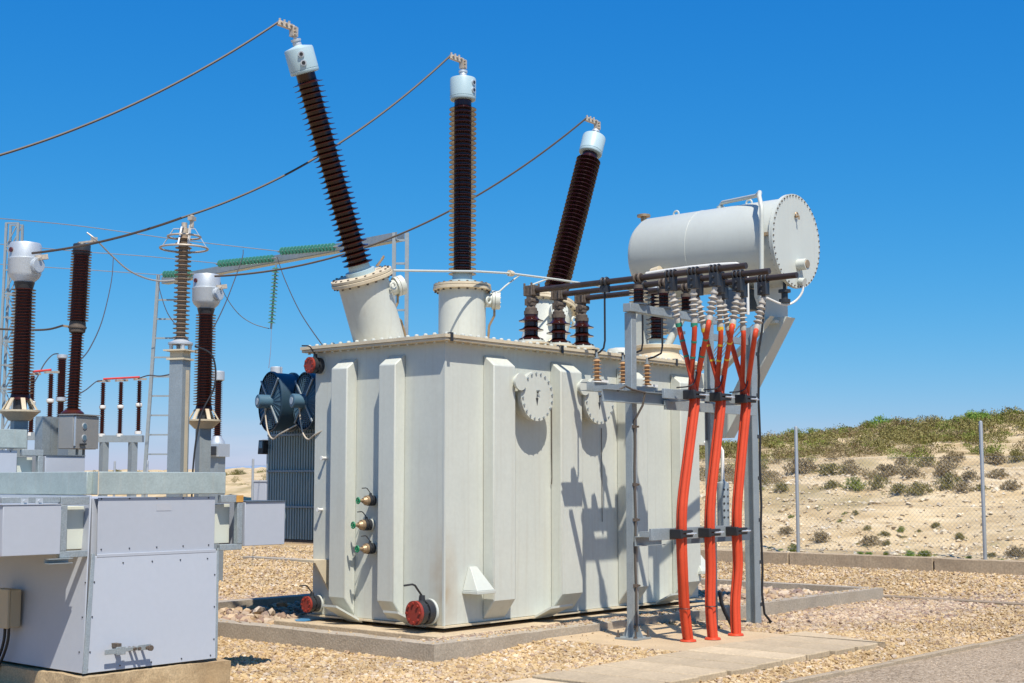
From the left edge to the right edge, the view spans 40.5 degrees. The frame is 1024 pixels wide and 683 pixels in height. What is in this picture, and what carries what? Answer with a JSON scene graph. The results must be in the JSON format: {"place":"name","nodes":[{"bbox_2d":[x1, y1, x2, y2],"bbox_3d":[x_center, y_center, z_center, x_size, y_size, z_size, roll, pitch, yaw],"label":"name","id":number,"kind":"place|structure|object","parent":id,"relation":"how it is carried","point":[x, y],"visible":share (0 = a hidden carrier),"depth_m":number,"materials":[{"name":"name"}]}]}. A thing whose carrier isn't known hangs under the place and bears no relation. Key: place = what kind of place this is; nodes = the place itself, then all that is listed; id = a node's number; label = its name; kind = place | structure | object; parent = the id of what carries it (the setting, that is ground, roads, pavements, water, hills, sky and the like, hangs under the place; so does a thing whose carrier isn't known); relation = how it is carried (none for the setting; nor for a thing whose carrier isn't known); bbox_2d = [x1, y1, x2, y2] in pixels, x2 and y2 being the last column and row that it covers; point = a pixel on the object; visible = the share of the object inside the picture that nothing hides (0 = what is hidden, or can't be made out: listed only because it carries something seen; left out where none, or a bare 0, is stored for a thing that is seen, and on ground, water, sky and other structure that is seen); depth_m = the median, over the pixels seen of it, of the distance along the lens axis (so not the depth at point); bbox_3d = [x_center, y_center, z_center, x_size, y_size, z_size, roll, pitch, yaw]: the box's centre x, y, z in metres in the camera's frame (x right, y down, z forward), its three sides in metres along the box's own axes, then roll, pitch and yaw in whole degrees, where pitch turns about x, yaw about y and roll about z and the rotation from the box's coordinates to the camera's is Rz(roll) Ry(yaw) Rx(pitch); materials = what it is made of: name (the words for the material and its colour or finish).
{"place":"outdoors","nodes":[
{"label":"outdoors","id":0,"kind":"place"},
{"bbox_2d":[0,0,1023,470],"label":"sky","id":1,"kind":"structure","parent":0,"point":[899,124],"materials":[{"name":"blue"}]},
{"bbox_2d":[84,420,1023,560],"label":"hillside","id":2,"kind":"structure","parent":0,"point":[236,488],"depth_m":30.75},
{"bbox_2d":[782,455,818,473],"bbox_3d":[7.938,3.431,38.590,1.007,0.548,1.062,-5,-7,39],"label":"shrub","id":3,"kind":"object","parent":2,"relation":"on","point":[801,464],"visible":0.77,"depth_m":38.47,"materials":[{"name":"brown plant"}]},
{"bbox_2d":[815,462,842,475],"bbox_3d":[8.532,3.424,37.180,0.750,0.410,0.782,2,-6,-17],"label":"shrub","id":4,"kind":"object","parent":2,"relation":"on","point":[827,468],"visible":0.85,"depth_m":37.07,"materials":[{"name":"green plant"}]},
{"bbox_2d":[699,456,964,484],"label":"shrubs","id":5,"kind":"object","parent":2,"relation":"on","point":[732,472],"visible":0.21,"depth_m":37.05,"materials":[{"name":"brown plant"}]},
{"bbox_2d":[840,475,869,490],"bbox_3d":[8.061,3.350,32.767,0.744,0.382,0.697,-4,-7,32],"label":"shrub","id":6,"kind":"object","parent":2,"relation":"on","point":[857,484],"visible":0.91,"depth_m":32.68,"materials":[{"name":"green plant"}]},
{"bbox_2d":[699,405,1023,467],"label":"hilltop scrub","id":7,"kind":"object","parent":2,"relation":"on","point":[901,439],"visible":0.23,"depth_m":47.59,"materials":[{"name":"green plant"}]},
{"bbox_2d":[700,465,1023,559],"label":"bank stones","id":8,"kind":"object","parent":2,"relation":"on","point":[943,532],"visible":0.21,"depth_m":29.84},
{"bbox_2d":[858,534,885,546],"bbox_3d":[7.170,3.966,27.652,0.584,0.264,0.554,-4,-7,34],"label":"shrub","id":9,"kind":"object","parent":2,"relation":"on","point":[867,542],"visible":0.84,"depth_m":27.64,"materials":[{"name":"brown plant"}]},
{"bbox_2d":[866,474,891,489],"bbox_3d":[8.618,3.302,32.634,0.604,0.411,0.644,-1,-6,8],"label":"shrub","id":10,"kind":"object","parent":2,"relation":"on","point":[875,483],"visible":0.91,"depth_m":32.55,"materials":[{"name":"green plant"}]},
{"bbox_2d":[873,463,895,476],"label":"shrub","id":11,"kind":"object","parent":2,"relation":"on","point":[881,467],"visible":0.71,"depth_m":37.20,"materials":[{"name":"brown plant"}]},
{"bbox_2d":[899,466,927,478],"bbox_3d":[10.385,3.392,35.872,0.731,0.343,0.970,-1,-6,12],"label":"shrub","id":12,"kind":"object","parent":2,"relation":"on","point":[910,471],"visible":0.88,"depth_m":35.76,"materials":[{"name":"brown plant"}]},
{"bbox_2d":[903,481,936,495],"bbox_3d":[9.107,3.319,31.283,0.717,0.361,0.680,5,-7,-39],"label":"shrub","id":13,"kind":"object","parent":2,"relation":"on","point":[916,488],"visible":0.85,"depth_m":31.21,"materials":[{"name":"green plant"}]},
{"bbox_2d":[931,464,957,476],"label":"shrub","id":14,"kind":"object","parent":2,"relation":"on","point":[944,469],"visible":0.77,"depth_m":35.16,"materials":[{"name":"brown plant"}]},
{"bbox_2d":[931,472,963,490],"bbox_3d":[9.905,3.159,31.433,0.756,0.478,0.807,-3,-7,29],"label":"shrub","id":15,"kind":"object","parent":2,"relation":"on","point":[946,484],"visible":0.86,"depth_m":31.33,"materials":[{"name":"green plant"}]},
{"bbox_2d":[939,450,966,461],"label":"shrub","id":16,"kind":"object","parent":2,"relation":"on","point":[957,455],"visible":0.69,"depth_m":39.01,"materials":[{"name":"brown plant"}]},
{"bbox_2d":[984,451,1008,464],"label":"shrub","id":17,"kind":"object","parent":2,"relation":"on","point":[992,459],"visible":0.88,"depth_m":38.06,"materials":[{"name":"brown plant"}]},
{"bbox_2d":[1003,447,1023,462],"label":"shrub","id":18,"kind":"object","parent":2,"relation":"on","point":[1016,455],"visible":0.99,"depth_m":37.96,"materials":[{"name":"green plant"}]},
{"bbox_2d":[1003,545,1023,557],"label":"shrub","id":19,"kind":"object","parent":2,"relation":"on","point":[1016,551],"visible":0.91,"depth_m":25.14,"materials":[{"name":"brown plant"}]},
{"bbox_2d":[218,543,1023,682],"bbox_3d":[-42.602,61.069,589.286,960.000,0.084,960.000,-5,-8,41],"label":"ground","id":20,"kind":"structure","parent":0,"point":[770,675],"depth_m":13.25,"materials":[{"name":"beige gravel"}]},
{"bbox_2d":[0,222,23,449],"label":"lattice tower","id":21,"kind":"structure","parent":20,"relation":"on","point":[6,341],"depth_m":30.33,"materials":[{"name":"metal"}]},
{"bbox_2d":[0,241,47,456],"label":"current transformer","id":22,"kind":"object","parent":20,"relation":"on","point":[26,267],"visible":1,"depth_m":14.68,"materials":[{"name":"ceramic"}]},
{"bbox_2d":[7,369,58,449],"bbox_3d":[-8.301,2.264,23.938,0.845,3.600,0.240,0,-6,1],"label":"disconnector","id":23,"kind":"object","parent":20,"relation":"on","point":[50,402],"visible":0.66,"depth_m":24.03,"materials":[{"name":"brown ceramic"}]},
{"bbox_2d":[0,429,84,494],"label":"equipment enclosure","id":24,"kind":"object","parent":20,"relation":"on","point":[32,461],"visible":0.22,"depth_m":13.56,"materials":[{"name":"grey metal"}]},
{"bbox_2d":[34,414,100,494],"bbox_3d":[-4.584,1.381,14.307,0.411,1.257,0.525,-3,-6,24],"label":"control cabinet","id":25,"kind":"object","parent":24,"relation":"on","point":[77,432],"visible":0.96,"depth_m":14.24,"materials":[{"name":"grey metal"}]},
{"bbox_2d":[56,354,67,453],"bbox_3d":[-8.827,2.307,27.041,0.200,4.137,0.200,-5,-8,41],"label":"circuit breaker","id":26,"kind":"object","parent":20,"relation":"on","point":[61,386],"visible":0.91,"depth_m":27.14,"materials":[{"name":"ceramic"}]},
{"bbox_2d":[57,237,97,469],"bbox_3d":[-5.066,1.012,16.081,0.271,4.515,0.331,-5,-8,41],"label":"circuit breaker","id":27,"kind":"object","parent":20,"relation":"on","point":[80,269],"visible":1,"depth_m":16.13,"materials":[{"name":"ceramic"}]},
{"bbox_2d":[97,376,146,496],"bbox_3d":[-7.637,2.517,26.933,0.962,3.698,0.242,0,-6,0],"label":"disconnector","id":28,"kind":"object","parent":20,"relation":"on","point":[104,440],"visible":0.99,"depth_m":26.96,"materials":[{"name":"grey metal"}]},
{"bbox_2d":[0,472,285,682],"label":"equipment enclosure","id":29,"kind":"object","parent":20,"relation":"on","point":[119,589],"visible":1,"depth_m":11.01,"materials":[{"name":"grey metal"}]},
{"bbox_2d":[0,588,20,664],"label":"junction box","id":30,"kind":"object","parent":29,"relation":"attached to","point":[10,606],"visible":1,"depth_m":11.09,"materials":[{"name":"grey metal"}]},
{"bbox_2d":[159,215,208,496],"bbox_3d":[-3.370,0.902,14.070,0.502,4.330,0.502,-2,-6,18],"label":"surge arrester","id":31,"kind":"object","parent":20,"relation":"on","point":[178,410],"visible":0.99,"depth_m":14.05,"materials":[{"name":"metal"}]},
{"bbox_2d":[191,345,216,496],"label":"earth cable","id":32,"kind":"object","parent":31,"relation":"attached to","point":[210,353],"visible":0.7,"depth_m":14.09,"materials":[{"name":"black rubber"}]},
{"bbox_2d":[189,273,226,496],"bbox_3d":[-3.756,1.258,16.888,0.420,4.187,0.435,4,-7,-35],"label":"current transformer","id":33,"kind":"object","parent":20,"relation":"on","point":[207,293],"visible":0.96,"depth_m":16.92,"materials":[{"name":"brown ceramic"}]},
{"bbox_2d":[87,232,177,281],"bbox_3d":[-4.405,-0.975,16.354,0.141,0.463,1.346,-5,-8,41],"label":"conductor","id":34,"kind":"object","parent":33,"relation":"attached to","point":[109,253],"visible":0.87,"depth_m":16.25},
{"bbox_2d":[210,371,229,580],"bbox_3d":[-4.910,2.224,22.986,0.300,3.489,0.350,-3,-6,24],"label":"voltage transformer","id":35,"kind":"object","parent":20,"relation":"on","point":[220,450],"visible":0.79,"depth_m":22.99,"materials":[{"name":"metal"}]},
{"bbox_2d":[253,480,266,499],"bbox_3d":[-6.647,4.539,36.937,0.410,1.684,0.360,-2,-6,18],"label":"distant cabinet","id":36,"kind":"object","parent":20,"relation":"on","point":[260,489],"visible":0.43,"depth_m":36.84,"materials":[{"name":"metal"}]},
{"bbox_2d":[242,556,299,561],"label":"kerb","id":37,"kind":"structure","parent":20,"relation":"on","point":[271,558],"depth_m":29.20,"materials":[{"name":"grey concrete"}]},
{"bbox_2d":[141,232,408,496],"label":"steel gantry","id":38,"kind":"object","parent":20,"relation":"on","point":[283,259],"visible":0.36,"depth_m":41.34,"materials":[{"name":"grey metal"}]},
{"bbox_2d":[216,255,276,266],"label":"insulator string","id":39,"kind":"object","parent":38,"relation":"attached to","point":[247,260],"visible":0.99,"depth_m":40.81,"materials":[{"name":"green glass"}]},
{"bbox_2d":[0,218,275,250],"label":"conductor","id":40,"kind":"object","parent":39,"relation":"attached to","point":[129,232],"visible":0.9,"depth_m":38.50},
{"bbox_2d":[268,263,278,328],"bbox_3d":[-6.870,-1.310,39.999,0.226,1.897,0.422,4,-7,-38],"label":"insulator string","id":41,"kind":"object","parent":38,"relation":"hanging from","point":[272,311],"visible":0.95,"depth_m":39.95,"materials":[{"name":"green glass"}]},
{"bbox_2d":[277,243,338,254],"bbox_3d":[-5.709,-2.583,38.775,2.519,0.344,0.230,-5,-8,40],"label":"insulator string","id":42,"kind":"object","parent":38,"relation":"attached to","point":[326,247],"visible":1,"depth_m":38.70,"materials":[{"name":"green glass"}]},
{"bbox_2d":[274,600,728,639],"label":"foundation slab","id":43,"kind":"structure","parent":20,"relation":"on","point":[375,628],"depth_m":14.36,"materials":[{"name":"beige concrete"}]},
{"bbox_2d":[255,18,819,628],"bbox_3d":[-0.003,-0.129,16.247,4.730,6.462,6.642,-5,-8,41],"label":"power transformer","id":44,"kind":"object","parent":43,"relation":"on","point":[461,468],"visible":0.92,"depth_m":14.88,"materials":[{"name":"paint"}]},
{"bbox_2d":[0,21,277,155],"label":"conductor","id":45,"kind":"object","parent":44,"relation":"attached to","point":[141,100],"visible":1,"depth_m":13.43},
{"bbox_2d":[181,55,449,218],"bbox_3d":[-2.031,-2.288,15.109,3.297,2.316,0.025,4,-7,-37],"label":"conductor","id":46,"kind":"object","parent":44,"relation":"attached to","point":[349,136],"visible":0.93,"depth_m":14.99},
{"bbox_2d":[31,217,180,253],"bbox_3d":[-4.183,-1.086,14.275,1.794,0.287,0.024,-2,-6,19],"label":"conductor","id":47,"kind":"object","parent":46,"relation":"attached to","point":[113,238],"visible":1,"depth_m":14.25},
{"bbox_2d":[214,118,585,276],"bbox_3d":[-1.316,-1.849,17.468,4.709,2.266,0.024,1,-6,-14],"label":"conductor","id":48,"kind":"object","parent":44,"relation":"attached to","point":[477,195],"visible":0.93,"depth_m":17.41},
{"bbox_2d":[218,583,834,624],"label":"pit cobbles","id":49,"kind":"object","parent":20,"relation":"on","point":[243,613],"visible":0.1,"depth_m":17.13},
{"bbox_2d":[420,605,719,640],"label":"pit pebbles","id":50,"kind":"object","parent":49,"relation":"on","point":[570,622],"visible":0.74,"depth_m":14.41,"materials":[{"name":"beige gravel"}]},
{"bbox_2d":[502,678,567,682],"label":"trench cover","id":51,"kind":"object","parent":20,"relation":"on","point":[529,680],"visible":1,"depth_m":10.63,"materials":[{"name":"beige concrete"}]},
{"bbox_2d":[218,578,883,661],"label":"oil pit wall","id":52,"kind":"structure","parent":20,"relation":"on","point":[411,649],"depth_m":14.18,"materials":[{"name":"grey concrete"}]},
{"bbox_2d":[220,587,878,643],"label":"spilled gravel","id":53,"kind":"structure","parent":52,"relation":"on","point":[609,620],"depth_m":14.79,"materials":[{"name":"beige gravel"}]},
{"bbox_2d":[113,421,1023,559],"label":"wire fence","id":54,"kind":"object","parent":20,"relation":"on","point":[982,501],"visible":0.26,"depth_m":26.31,"materials":[{"name":"metal"}]},
{"bbox_2d":[532,670,664,682],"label":"trench cover","id":55,"kind":"object","parent":20,"relation":"on","point":[570,676],"visible":0.98,"depth_m":10.72,"materials":[{"name":"beige concrete"}]},
{"bbox_2d":[217,624,987,682],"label":"gravel stones","id":56,"kind":"object","parent":20,"relation":"on","point":[290,659],"visible":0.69,"depth_m":12.56,"materials":[{"name":"beige gravel"}]},
{"bbox_2d":[218,545,1023,598],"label":"gravel stones","id":57,"kind":"object","parent":20,"relation":"on","point":[256,582],"visible":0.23,"depth_m":23.77,"materials":[{"name":"beige gravel"}]},
{"bbox_2d":[218,588,1023,658],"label":"coarse stones","id":58,"kind":"object","parent":20,"relation":"on","point":[815,614],"visible":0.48,"depth_m":17.20,"materials":[{"name":"beige gravel"}]},
{"bbox_2d":[218,592,1023,639],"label":"gravel stones","id":59,"kind":"object","parent":20,"relation":"on","point":[965,630],"visible":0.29,"depth_m":15.93,"materials":[{"name":"beige gravel"}]},
{"bbox_2d":[568,665,699,682],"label":"trench cover","id":60,"kind":"object","parent":20,"relation":"on","point":[642,674],"visible":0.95,"depth_m":10.91,"materials":[{"name":"beige concrete"}]},
{"bbox_2d":[284,542,1023,575],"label":"boundary kerb","id":61,"kind":"structure","parent":20,"relation":"on","point":[962,565],"depth_m":26.04,"materials":[{"name":"concrete"}]},
{"bbox_2d":[600,660,726,680],"bbox_3d":[1.227,2.688,11.338,1.000,0.058,0.407,-5,-8,41],"label":"trench cover","id":62,"kind":"object","parent":20,"relation":"on","point":[704,674],"visible":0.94,"depth_m":11.25,"materials":[{"name":"beige concrete"}]},
{"bbox_2d":[546,624,783,651],"bbox_3d":[1.653,3.032,13.977,1.845,0.113,1.910,-5,-8,41],"label":"mortar pad","id":63,"kind":"object","parent":20,"relation":"on","point":[665,637],"visible":0.39,"depth_m":13.93,"materials":[{"name":"beige concrete"}]},
{"bbox_2d":[580,303,762,640],"bbox_3d":[1.873,1.418,14.777,1.112,3.445,3.318,-5,-8,41],"label":"cable support frame","id":64,"kind":"object","parent":20,"relation":"on","point":[670,399],"visible":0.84,"depth_m":14.34,"materials":[{"name":"metal"}]},
{"bbox_2d":[592,352,608,382],"bbox_3d":[0.919,0.274,14.505,0.110,0.313,0.215,-5,-8,41],"label":"insulator","id":65,"kind":"object","parent":64,"relation":"on","point":[596,368],"visible":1,"depth_m":14.45,"materials":[{"name":"beige ceramic"}]},
{"bbox_2d":[617,385,645,631],"bbox_3d":[1.162,1.650,13.714,0.126,2.432,0.432,-5,-8,41],"label":"ground lead","id":66,"kind":"object","parent":64,"relation":"attached to","point":[635,531],"visible":1,"depth_m":13.85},
{"bbox_2d":[629,273,647,304],"bbox_3d":[1.294,-0.539,14.204,0.194,0.332,0.196,-5,-8,41],"label":"post insulator","id":67,"kind":"object","parent":64,"relation":"on","point":[638,294],"visible":0.98,"depth_m":14.16,"materials":[{"name":"brown ceramic"}]},
{"bbox_2d":[523,262,747,303],"bbox_3d":[1.208,-0.596,14.284,2.780,0.250,0.148,-5,-8,41],"label":"bus tube","id":68,"kind":"object","parent":67,"relation":"on","point":[531,291],"visible":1,"depth_m":13.95,"materials":[{"name":"metal"}]},
{"bbox_2d":[642,358,657,386],"bbox_3d":[1.508,0.342,15.182,0.110,0.313,0.215,-5,-8,41],"label":"insulator","id":69,"kind":"object","parent":64,"relation":"on","point":[647,377],"visible":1,"depth_m":15.12,"materials":[{"name":"beige ceramic"}]},
{"bbox_2d":[654,278,670,308],"bbox_3d":[1.588,-0.505,14.543,0.194,0.332,0.196,-5,-8,41],"label":"post insulator","id":70,"kind":"object","parent":64,"relation":"on","point":[663,298],"visible":0.84,"depth_m":14.49,"materials":[{"name":"brown ceramic"}]},
{"bbox_2d":[551,268,770,306],"bbox_3d":[1.509,-0.562,14.618,2.745,0.250,0.148,-5,-8,41],"label":"bus tube","id":71,"kind":"object","parent":70,"relation":"on","point":[558,297],"visible":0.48,"depth_m":14.34,"materials":[{"name":"metal"}]},
{"bbox_2d":[670,529,696,538],"bbox_3d":[1.669,1.873,13.521,0.154,0.090,0.250,-5,-8,41],"label":"cable clamp","id":72,"kind":"object","parent":64,"relation":"attached to","point":[678,534],"visible":1,"depth_m":13.45,"materials":[{"name":"black plastic"}]},
{"bbox_2d":[677,283,690,312],"bbox_3d":[1.863,-0.473,14.858,0.194,0.332,0.196,-5,-8,41],"label":"post insulator","id":73,"kind":"object","parent":64,"relation":"on","point":[685,302],"visible":0.73,"depth_m":14.81,"materials":[{"name":"brown ceramic"}]},
{"bbox_2d":[574,272,797,310],"bbox_3d":[1.810,-0.533,14.911,2.815,0.250,0.148,-5,-8,41],"label":"bus tube","id":74,"kind":"object","parent":73,"relation":"on","point":[582,301],"visible":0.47,"depth_m":14.51,"materials":[{"name":"metal"}]},
{"bbox_2d":[683,390,708,398],"bbox_3d":[1.839,0.533,13.854,0.154,0.090,0.250,-5,-8,41],"label":"cable clamp","id":75,"kind":"object","parent":64,"relation":"attached to","point":[689,394],"visible":1,"depth_m":13.78,"materials":[{"name":"black plastic"}]},
{"bbox_2d":[667,277,697,639],"bbox_3d":[1.666,1.159,13.730,0.234,3.641,0.323,-5,-8,41],"label":"power cable","id":76,"kind":"object","parent":75,"relation":"attached to","point":[675,311],"visible":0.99,"depth_m":13.63,"materials":[{"name":"orange plastic"}]},
{"bbox_2d":[676,288,698,638],"bbox_3d":[1.752,1.164,13.720,0.250,3.629,0.304,-1,-6,13],"label":"power cable","id":77,"kind":"object","parent":75,"relation":"attached to","point":[694,309],"visible":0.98,"depth_m":13.73,"materials":[{"name":"orange plastic"}]},
{"bbox_2d":[684,286,717,638],"bbox_3d":[1.823,1.155,13.584,0.294,3.619,0.524,2,-6,-22],"label":"power cable","id":78,"kind":"object","parent":75,"relation":"attached to","point":[712,303],"visible":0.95,"depth_m":13.55,"materials":[{"name":"orange plastic"}]},
{"bbox_2d":[698,528,723,536],"bbox_3d":[1.996,1.911,13.897,0.154,0.090,0.250,-5,-8,41],"label":"cable clamp","id":79,"kind":"object","parent":64,"relation":"attached to","point":[704,532],"visible":1,"depth_m":13.82,"materials":[{"name":"black plastic"}]},
{"bbox_2d":[709,392,734,400],"bbox_3d":[2.154,0.570,14.215,0.154,0.090,0.250,-5,-8,41],"label":"cable clamp","id":80,"kind":"object","parent":64,"relation":"attached to","point":[717,396],"visible":0.98,"depth_m":14.14,"materials":[{"name":"black plastic"}]},
{"bbox_2d":[696,295,722,637],"bbox_3d":[1.982,1.208,14.057,0.239,3.605,0.348,-4,-7,31],"label":"power cable","id":81,"kind":"object","parent":80,"relation":"attached to","point":[700,307],"visible":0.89,"depth_m":13.97,"materials":[{"name":"orange plastic"}]},
{"bbox_2d":[704,293,724,636],"bbox_3d":[2.034,1.212,14.047,0.342,3.596,0.238,-44,-45,82],"label":"power cable","id":82,"kind":"object","parent":80,"relation":"attached to","point":[720,318],"visible":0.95,"depth_m":14.07,"materials":[{"name":"orange plastic"}]},
{"bbox_2d":[712,291,740,636],"bbox_3d":[2.126,1.195,13.945,0.279,3.608,0.535,2,-6,-17],"label":"power cable","id":83,"kind":"object","parent":64,"relation":"attached to","point":[736,303],"visible":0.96,"depth_m":13.91,"materials":[{"name":"orange plastic"}]},
{"bbox_2d":[726,527,750,535],"bbox_3d":[2.330,1.949,14.281,0.154,0.090,0.250,-5,-8,41],"label":"cable clamp","id":84,"kind":"object","parent":64,"relation":"attached to","point":[734,531],"visible":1,"depth_m":14.21,"materials":[{"name":"black plastic"}]},
{"bbox_2d":[735,394,759,402],"bbox_3d":[2.474,0.607,14.583,0.154,0.090,0.250,-5,-8,41],"label":"cable clamp","id":85,"kind":"object","parent":64,"relation":"attached to","point":[743,398],"visible":0.99,"depth_m":14.51,"materials":[{"name":"black rubber"}]},
{"bbox_2d":[722,299,747,633],"bbox_3d":[2.317,1.245,14.417,0.209,3.604,0.376,-5,-8,41],"label":"power cable","id":86,"kind":"object","parent":85,"relation":"attached to","point":[726,322],"visible":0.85,"depth_m":14.35,"materials":[{"name":"orange plastic"}]},
{"bbox_2d":[730,297,746,632],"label":"power cable","id":87,"kind":"object","parent":85,"relation":"attached to","point":[742,317],"visible":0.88,"depth_m":14.39,"materials":[{"name":"orange plastic"}]},
{"bbox_2d":[738,295,765,632],"bbox_3d":[2.434,1.232,14.272,0.295,3.602,0.637,1,-6,-13],"label":"power cable","id":88,"kind":"object","parent":85,"relation":"attached to","point":[758,316],"visible":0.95,"depth_m":14.26,"materials":[{"name":"orange plastic"}]},
{"bbox_2d":[757,301,774,622],"bbox_3d":[2.956,1.390,16.115,0.200,3.753,0.076,3,-6,-27],"label":"ground lead","id":89,"kind":"object","parent":64,"relation":"attached to","point":[760,487],"visible":0.93,"depth_m":16.07,"materials":[{"name":"black rubber"}]},
{"bbox_2d":[632,656,757,675],"bbox_3d":[1.525,2.723,11.654,1.020,0.059,0.399,-5,-8,41],"label":"trench cover","id":90,"kind":"object","parent":20,"relation":"on","point":[735,668],"visible":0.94,"depth_m":11.55,"materials":[{"name":"beige concrete"}]},
{"bbox_2d":[660,651,781,669],"bbox_3d":[1.797,2.754,11.988,1.002,0.057,0.402,-5,-8,41],"label":"trench cover","id":91,"kind":"object","parent":20,"relation":"on","point":[763,663],"visible":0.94,"depth_m":11.90,"materials":[{"name":"beige concrete"}]},
{"bbox_2d":[687,646,805,664],"bbox_3d":[2.073,2.786,12.316,0.998,0.056,0.403,-5,-8,41],"label":"trench cover","id":92,"kind":"object","parent":20,"relation":"on","point":[787,658],"visible":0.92,"depth_m":12.23,"materials":[{"name":"beige concrete"}]},
{"bbox_2d":[714,642,828,659],"bbox_3d":[2.355,2.816,12.639,0.993,0.057,0.405,-5,-8,41],"label":"trench cover","id":93,"kind":"object","parent":20,"relation":"on","point":[810,653],"visible":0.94,"depth_m":12.53,"materials":[{"name":"beige concrete"}]},
{"bbox_2d":[742,639,854,655],"bbox_3d":[2.655,2.854,12.953,1.018,0.059,0.404,-5,-8,41],"label":"trench cover","id":94,"kind":"object","parent":20,"relation":"on","point":[836,650],"visible":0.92,"depth_m":12.85,"materials":[{"name":"beige concrete"}]},
{"bbox_2d":[763,635,876,650],"bbox_3d":[2.944,2.886,13.276,1.023,0.057,0.400,-5,-8,41],"label":"trench cover","id":95,"kind":"object","parent":20,"relation":"on","point":[861,645],"visible":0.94,"depth_m":13.18,"materials":[{"name":"beige concrete"}]},
{"bbox_2d":[784,631,885,647],"bbox_3d":[3.243,2.913,13.582,1.080,0.050,0.400,-5,-8,41],"label":"trench cover","id":96,"kind":"object","parent":20,"relation":"on","point":[820,635],"visible":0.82,"depth_m":13.59,"materials":[{"name":"beige concrete"}]},
{"bbox_2d":[780,633,1023,682],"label":"road edging","id":97,"kind":"object","parent":20,"relation":"on","point":[821,676],"visible":0.93,"depth_m":12.60,"materials":[{"name":"beige concrete"}]},
{"bbox_2d":[884,595,1023,605],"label":"kerb","id":98,"kind":"structure","parent":20,"relation":"on","point":[961,600],"depth_m":18.98,"materials":[{"name":"grey concrete"}]},
{"bbox_2d":[810,639,1023,682],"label":"road","id":99,"kind":"structure","parent":0,"point":[929,671],"depth_m":12.15,"materials":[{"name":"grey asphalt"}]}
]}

